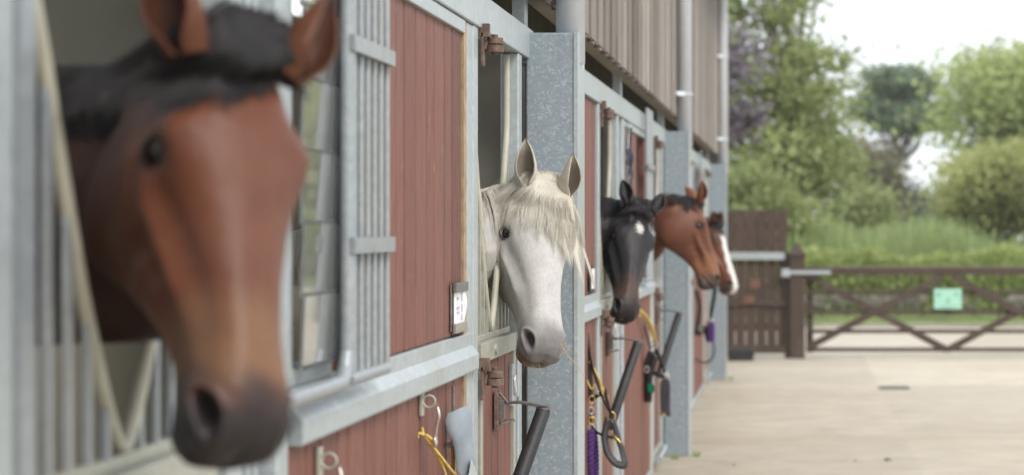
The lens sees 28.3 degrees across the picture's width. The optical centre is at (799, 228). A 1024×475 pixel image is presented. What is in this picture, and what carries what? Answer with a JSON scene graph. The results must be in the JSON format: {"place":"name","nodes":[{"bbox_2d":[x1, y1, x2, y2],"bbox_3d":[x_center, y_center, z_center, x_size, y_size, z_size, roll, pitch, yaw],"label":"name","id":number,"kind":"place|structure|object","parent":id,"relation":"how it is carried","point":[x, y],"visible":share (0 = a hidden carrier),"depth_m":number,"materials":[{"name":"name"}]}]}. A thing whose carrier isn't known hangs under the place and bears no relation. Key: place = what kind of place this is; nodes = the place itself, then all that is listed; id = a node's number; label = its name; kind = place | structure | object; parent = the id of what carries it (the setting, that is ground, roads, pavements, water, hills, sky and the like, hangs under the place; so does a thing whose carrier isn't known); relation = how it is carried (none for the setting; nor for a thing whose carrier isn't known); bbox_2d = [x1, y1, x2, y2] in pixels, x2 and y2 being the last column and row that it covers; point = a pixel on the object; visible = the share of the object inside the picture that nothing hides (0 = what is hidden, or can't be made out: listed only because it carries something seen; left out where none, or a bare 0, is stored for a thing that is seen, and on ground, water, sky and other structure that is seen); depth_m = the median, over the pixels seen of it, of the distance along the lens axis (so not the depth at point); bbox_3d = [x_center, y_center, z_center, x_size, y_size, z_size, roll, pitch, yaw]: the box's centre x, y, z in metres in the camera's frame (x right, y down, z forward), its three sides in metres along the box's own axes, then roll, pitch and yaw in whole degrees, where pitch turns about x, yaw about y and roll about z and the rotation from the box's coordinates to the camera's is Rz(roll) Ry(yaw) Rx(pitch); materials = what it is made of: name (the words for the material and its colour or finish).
{"place":"outdoors","nodes":[
{"label":"outdoors","id":0,"kind":"place"},
{"bbox_2d":[292,0,1023,239],"label":"sky","id":1,"kind":"structure","parent":0,"point":[920,27],"materials":[{"name":"white"}]},
{"bbox_2d":[735,310,1019,319],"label":"ground","id":2,"kind":"structure","parent":0,"point":[905,315],"depth_m":36.93,"materials":[{"name":"green plant"}]},
{"bbox_2d":[0,0,728,474],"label":"stable building","id":3,"kind":"structure","parent":2,"relation":"on","point":[416,124],"depth_m":4.96,"materials":[{"name":"brown wood"}]},
{"bbox_2d":[12,0,217,474],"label":"stable door","id":4,"kind":"structure","parent":3,"relation":"in","point":[31,52],"depth_m":2.58,"materials":[{"name":"metal"}]},
{"bbox_2d":[36,0,338,469],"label":"horse","id":5,"kind":"object","parent":3,"relation":"on","point":[188,158],"visible":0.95,"depth_m":2.59},
{"bbox_2d":[316,446,342,474],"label":"tie ring","id":6,"kind":"object","parent":3,"relation":"attached to","point":[320,456],"visible":1,"depth_m":3.91,"materials":[{"name":"metal"}]},
{"bbox_2d":[288,0,395,409],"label":"window","id":7,"kind":"structure","parent":3,"relation":"in","point":[347,243],"depth_m":3.95,"materials":[{"name":"metal"}]},
{"bbox_2d":[419,393,440,446],"bbox_3d":[-0.922,0.474,4.975,0.053,0.142,0.029,0,0,0],"label":"tie ring","id":8,"kind":"object","parent":3,"relation":"attached to","point":[422,397],"visible":0.95,"depth_m":4.97,"materials":[{"name":"metal"}]},
{"bbox_2d":[418,427,455,474],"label":"baling twine","id":9,"kind":"object","parent":8,"relation":"hanging from","point":[429,440],"visible":1,"depth_m":4.99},
{"bbox_2d":[292,138,595,379],"bbox_3d":[-2.079,0.644,6.365,2.783,1.872,0.770,0,0,0],"label":"horse","id":10,"kind":"object","parent":3,"relation":"on","point":[529,211],"visible":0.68,"depth_m":6.38},
{"bbox_2d":[560,343,584,376],"bbox_3d":[-0.684,0.396,6.029,0.096,0.098,0.017,0,0,29],"label":"hay stalk","id":11,"kind":"object","parent":10,"relation":"attached to","point":[570,358],"visible":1,"depth_m":6.04,"materials":[{"name":"plant"}]},
{"bbox_2d":[446,386,455,474],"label":"hook rod","id":12,"kind":"object","parent":3,"relation":"attached to","point":[451,446],"visible":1,"depth_m":5.33,"materials":[{"name":"metal"}]},
{"bbox_2d":[450,281,468,333],"bbox_3d":[-0.939,0.215,5.496,0.021,0.137,0.186,0,0,0],"label":"card holder","id":13,"kind":"object","parent":3,"relation":"attached to","point":[458,308],"visible":1,"depth_m":5.46,"materials":[{"name":"metal"}]},
{"bbox_2d":[445,406,476,474],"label":"plastic guard","id":14,"kind":"object","parent":3,"relation":"attached to","point":[458,422],"visible":1,"depth_m":5.32,"materials":[{"name":"white plastic"}]},
{"bbox_2d":[478,23,516,474],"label":"stable door","id":15,"kind":"structure","parent":3,"relation":"in","point":[496,343],"depth_m":6.24,"materials":[{"name":"metal"}]},
{"bbox_2d":[494,391,551,474],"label":"rug rail","id":16,"kind":"object","parent":3,"relation":"attached to","point":[526,458],"visible":1,"depth_m":6.18,"materials":[{"name":"metal"}]},
{"bbox_2d":[589,265,594,291],"bbox_3d":[-0.939,0.225,9.015,0.011,0.120,0.170,0,0,0],"label":"card holder","id":17,"kind":"object","parent":3,"relation":"attached to","point":[591,286],"visible":0.81,"depth_m":8.98,"materials":[{"name":"white"}]},
{"bbox_2d":[588,332,627,468],"bbox_3d":[-0.876,0.768,8.910,0.214,0.609,0.075,0,0,9],"label":"head collar","id":18,"kind":"object","parent":3,"relation":"hanging from","point":[609,455],"visible":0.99,"depth_m":8.91,"materials":[{"name":"black leather"}]},
{"bbox_2d":[587,424,598,474],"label":"lead rope","id":19,"kind":"object","parent":18,"relation":"hanging from","point":[592,453],"visible":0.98,"depth_m":8.92,"materials":[{"name":"fabric"}]},
{"bbox_2d":[588,361,604,393],"bbox_3d":[-0.926,0.650,8.929,0.116,0.183,0.034,0,0,34],"label":"baling twine","id":20,"kind":"object","parent":18,"relation":"attached to","point":[600,385],"visible":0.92,"depth_m":8.92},
{"bbox_2d":[600,101,616,474],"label":"stable door","id":21,"kind":"structure","parent":3,"relation":"in","point":[607,324],"depth_m":9.85,"materials":[{"name":"metal"}]},
{"bbox_2d":[606,332,642,429],"bbox_3d":[-0.863,0.742,9.757,0.180,0.466,0.286,0,0,0],"label":"rug rail","id":22,"kind":"object","parent":3,"relation":"attached to","point":[618,401],"visible":0.99,"depth_m":9.76,"materials":[{"name":"metal"}]},
{"bbox_2d":[625,148,633,177],"bbox_3d":[-0.920,-0.356,10.840,0.045,0.166,0.135,0,0,0],"label":"webbing strap","id":23,"kind":"object","parent":3,"relation":"attached to","point":[631,160],"visible":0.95,"depth_m":10.78,"materials":[{"name":"fabric"}]},
{"bbox_2d":[600,179,664,324],"bbox_3d":[-2.072,0.665,9.870,2.796,1.829,0.600,0,0,0],"label":"horse","id":24,"kind":"object","parent":3,"relation":"on","point":[627,239],"visible":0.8,"depth_m":9.84},
{"bbox_2d":[624,108,654,282],"bbox_3d":[-0.932,-0.200,11.414,0.089,1.030,1.471,0,0,2],"label":"window","id":25,"kind":"structure","parent":3,"relation":"in","point":[649,167],"depth_m":11.74,"materials":[{"name":"metal"}]},
{"bbox_2d":[644,321,668,402],"bbox_3d":[-0.894,0.802,12.133,0.191,0.521,0.078,0,0,25],"label":"head collar","id":26,"kind":"object","parent":3,"relation":"hanging from","point":[651,359],"visible":1,"depth_m":12.13,"materials":[{"name":"black leather"}]},
{"bbox_2d":[638,309,656,343],"bbox_3d":[-0.903,0.582,11.831,0.032,0.232,0.592,0,0,5],"label":"baling twine","id":27,"kind":"object","parent":26,"relation":"attached to","point":[647,319],"visible":0.86,"depth_m":11.92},
{"bbox_2d":[660,374,670,416],"bbox_3d":[-0.816,1.014,12.135,0.069,0.261,0.058,0,0,0],"label":"lead rope","id":28,"kind":"object","parent":26,"relation":"hanging from","point":[665,393],"visible":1,"depth_m":12.12,"materials":[{"name":"fabric"}]},
{"bbox_2d":[653,135,667,463],"bbox_3d":[-0.933,0.461,13.254,0.117,2.133,0.791,0,0,0],"label":"stable door","id":29,"kind":"structure","parent":3,"relation":"in","point":[658,451],"depth_m":13.36,"materials":[{"name":"metal"}]},
{"bbox_2d":[656,306,682,377],"bbox_3d":[-0.863,0.742,13.127,0.180,0.466,0.286,0,0,0],"label":"rug rail","id":30,"kind":"object","parent":3,"relation":"attached to","point":[671,337],"visible":0.99,"depth_m":13.13,"materials":[{"name":"metal"}]},
{"bbox_2d":[653,180,720,289],"bbox_3d":[-1.994,0.631,13.264,2.952,1.898,0.632,0,0,0],"label":"horse","id":31,"kind":"object","parent":3,"relation":"on","point":[680,227],"visible":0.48,"depth_m":13.01},
{"bbox_2d":[691,160,694,411],"bbox_3d":[-0.918,0.476,16.800,0.063,2.103,0.791,0,0,-2],"label":"stable door","id":32,"kind":"structure","parent":3,"relation":"in","point":[693,401],"depth_m":16.55,"materials":[{"name":"metal"}]},
{"bbox_2d":[693,151,701,191],"bbox_3d":[-0.935,-0.200,17.954,0.110,1.030,0.508,0,0,0],"label":"window","id":33,"kind":"structure","parent":3,"relation":"in","point":[695,173],"depth_m":18.06,"materials":[{"name":"metal"}]},
{"bbox_2d":[694,286,717,363],"bbox_3d":[-0.836,0.858,17.885,0.220,0.705,0.070,0,0,9],"label":"bridle","id":34,"kind":"object","parent":3,"relation":"hanging from","point":[701,330],"visible":0.99,"depth_m":17.89,"materials":[{"name":"black leather"}]},
{"bbox_2d":[707,319,714,341],"bbox_3d":[-0.791,0.914,17.874,0.073,0.215,0.051,0,0,0],"label":"lead rope","id":35,"kind":"object","parent":34,"relation":"hanging from","point":[711,331],"visible":1,"depth_m":17.86,"materials":[{"name":"fabric"}]},
{"bbox_2d":[705,168,711,380],"bbox_3d":[-0.933,0.461,20.254,0.117,2.133,0.791,0,0,0],"label":"stable door","id":36,"kind":"structure","parent":3,"relation":"in","point":[707,376],"depth_m":20.38,"materials":[{"name":"metal"}]},
{"bbox_2d":[705,211,737,294],"bbox_3d":[-1.990,0.715,16.838,2.959,1.729,0.663,0,0,0],"label":"horse","id":37,"kind":"object","parent":3,"relation":"on","point":[728,284],"visible":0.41,"depth_m":16.60},
{"bbox_2d":[728,12,788,155],"bbox_3d":[-1.645,-1.248,35.969,2.934,5.665,2.607,0,0,0],"label":"purple leaved tree","id":38,"kind":"object","parent":2,"relation":"on","point":[738,117],"visible":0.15,"depth_m":35.95,"materials":[{"name":"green plant"}]},
{"bbox_2d":[727,138,856,262],"bbox_3d":[-0.752,-0.111,40.070,3.563,3.424,3.625,0,0,-39],"label":"leafy shrub","id":39,"kind":"object","parent":2,"relation":"on","point":[755,191],"visible":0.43,"depth_m":39.51,"materials":[{"name":"green plant"}]},
{"bbox_2d":[728,0,895,218],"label":"broadleaf tree","id":40,"kind":"object","parent":2,"relation":"on","point":[803,128],"visible":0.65,"depth_m":43.15,"materials":[{"name":"green plant"}]},
{"bbox_2d":[653,356,1023,474],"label":"yard","id":41,"kind":"structure","parent":2,"relation":"on","point":[942,415],"depth_m":16.65,"materials":[{"name":"concrete"}]},
{"bbox_2d":[670,452,680,458],"bbox_3d":[-0.854,1.555,13.718,0.089,0.060,0.106,0,0,0],"label":"weed","id":42,"kind":"object","parent":41,"relation":"on","point":[674,457],"visible":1,"depth_m":13.71,"materials":[{"name":"green plant"}]},
{"bbox_2d":[690,449,701,456],"bbox_3d":[-0.720,1.555,13.876,0.100,0.059,0.061,0,0,21],"label":"weed","id":43,"kind":"object","parent":41,"relation":"on","point":[696,454],"visible":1,"depth_m":13.87,"materials":[{"name":"green plant"}]},
{"bbox_2d":[669,376,775,466],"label":"straw litter","id":44,"kind":"object","parent":41,"relation":"on","point":[725,428],"visible":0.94,"depth_m":15.86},
{"bbox_2d":[727,349,754,360],"bbox_3d":[-0.703,1.520,24.000,0.334,0.130,0.276,0,0,0],"label":"feed trough","id":45,"kind":"object","parent":41,"relation":"on","point":[740,354],"visible":0.97,"depth_m":23.88,"materials":[{"name":"black plastic"}]},
{"bbox_2d":[727,210,789,357],"bbox_3d":[-1.702,0.675,24.415,3.195,1.821,0.150,0,0,0],"label":"board fence","id":46,"kind":"object","parent":41,"relation":"on","point":[754,300],"visible":0.34,"depth_m":24.40,"materials":[{"name":"wood"}]},
{"bbox_2d":[789,242,805,358],"bbox_3d":[-0.024,0.875,24.395,0.212,1.420,0.212,0,0,0],"label":"gate post","id":47,"kind":"object","parent":41,"relation":"on","point":[797,255],"visible":1,"depth_m":24.30,"materials":[{"name":"wood"}]},
{"bbox_2d":[782,267,1023,352],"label":"field gate","id":48,"kind":"structure","parent":47,"relation":"attached to","point":[1011,312],"depth_m":24.37,"materials":[{"name":"wood"}]},
{"bbox_2d":[934,289,960,308],"bbox_3d":[1.813,0.854,24.312,0.335,0.244,0.012,0,0,0],"label":"gate sign","id":49,"kind":"object","parent":48,"relation":"attached to","point":[947,298],"visible":1,"depth_m":24.31,"materials":[{"name":"green plastic"}]},
{"bbox_2d":[879,386,909,388],"bbox_3d":[0.945,1.578,19.812,0.300,0.010,0.300,0,0,0],"label":"drain cover","id":50,"kind":"object","parent":41,"relation":"on","point":[894,387],"visible":1,"depth_m":19.78,"materials":[{"name":"metal"}]},
{"bbox_2d":[816,169,916,234],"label":"leafy shrub","id":51,"kind":"object","parent":2,"relation":"on","point":[874,208],"visible":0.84,"depth_m":69.22,"materials":[{"name":"green plant"}]},
{"bbox_2d":[833,127,924,219],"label":"brownish tree","id":52,"kind":"object","parent":2,"relation":"on","point":[886,171],"visible":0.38,"depth_m":79.42,"materials":[{"name":"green plant"}]},
{"bbox_2d":[735,241,1023,317],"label":"grass","id":53,"kind":"structure","parent":2,"relation":"on","point":[994,257],"depth_m":35.12,"materials":[{"name":"green plant"}]},
{"bbox_2d":[735,315,1023,323],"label":"grass verge","id":54,"kind":"object","parent":2,"relation":"on","point":[912,320],"depth_m":33.44,"materials":[{"name":"green plant"}]},
{"bbox_2d":[829,59,959,229],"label":"pine tree","id":55,"kind":"object","parent":2,"relation":"on","point":[885,85],"visible":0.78,"depth_m":88.86,"materials":[{"name":"green plant"}]},
{"bbox_2d":[805,324,1023,326],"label":"kerb","id":56,"kind":"structure","parent":2,"relation":"on","point":[920,325],"depth_m":32.20,"materials":[{"name":"grey concrete"}]},
{"bbox_2d":[889,178,941,225],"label":"tree","id":57,"kind":"object","parent":2,"relation":"on","point":[919,209],"visible":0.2,"depth_m":99.25,"materials":[{"name":"green plant"}]},
{"bbox_2d":[917,188,948,223],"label":"tree","id":58,"kind":"object","parent":2,"relation":"on","point":[932,208],"visible":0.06,"depth_m":108.96,"materials":[{"name":"green plant"}]},
{"bbox_2d":[891,28,1023,240],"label":"broadleaf tree","id":59,"kind":"object","parent":2,"relation":"on","point":[994,89],"visible":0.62,"depth_m":73.90,"materials":[{"name":"green plant"}]},
{"bbox_2d":[896,128,1023,246],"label":"leafy shrub","id":60,"kind":"object","parent":2,"relation":"on","point":[986,192],"visible":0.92,"depth_m":51.20,"materials":[{"name":"green plant"}]},
{"bbox_2d":[735,213,1023,312],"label":"tall grass","id":61,"kind":"structure","parent":0,"point":[910,239],"depth_m":38.98,"materials":[{"name":"green plant"}]},
{"bbox_2d":[735,327,1023,355],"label":"driveway","id":62,"kind":"structure","parent":0,"point":[910,340],"depth_m":28.11,"materials":[{"name":"beige concrete"}]}
]}

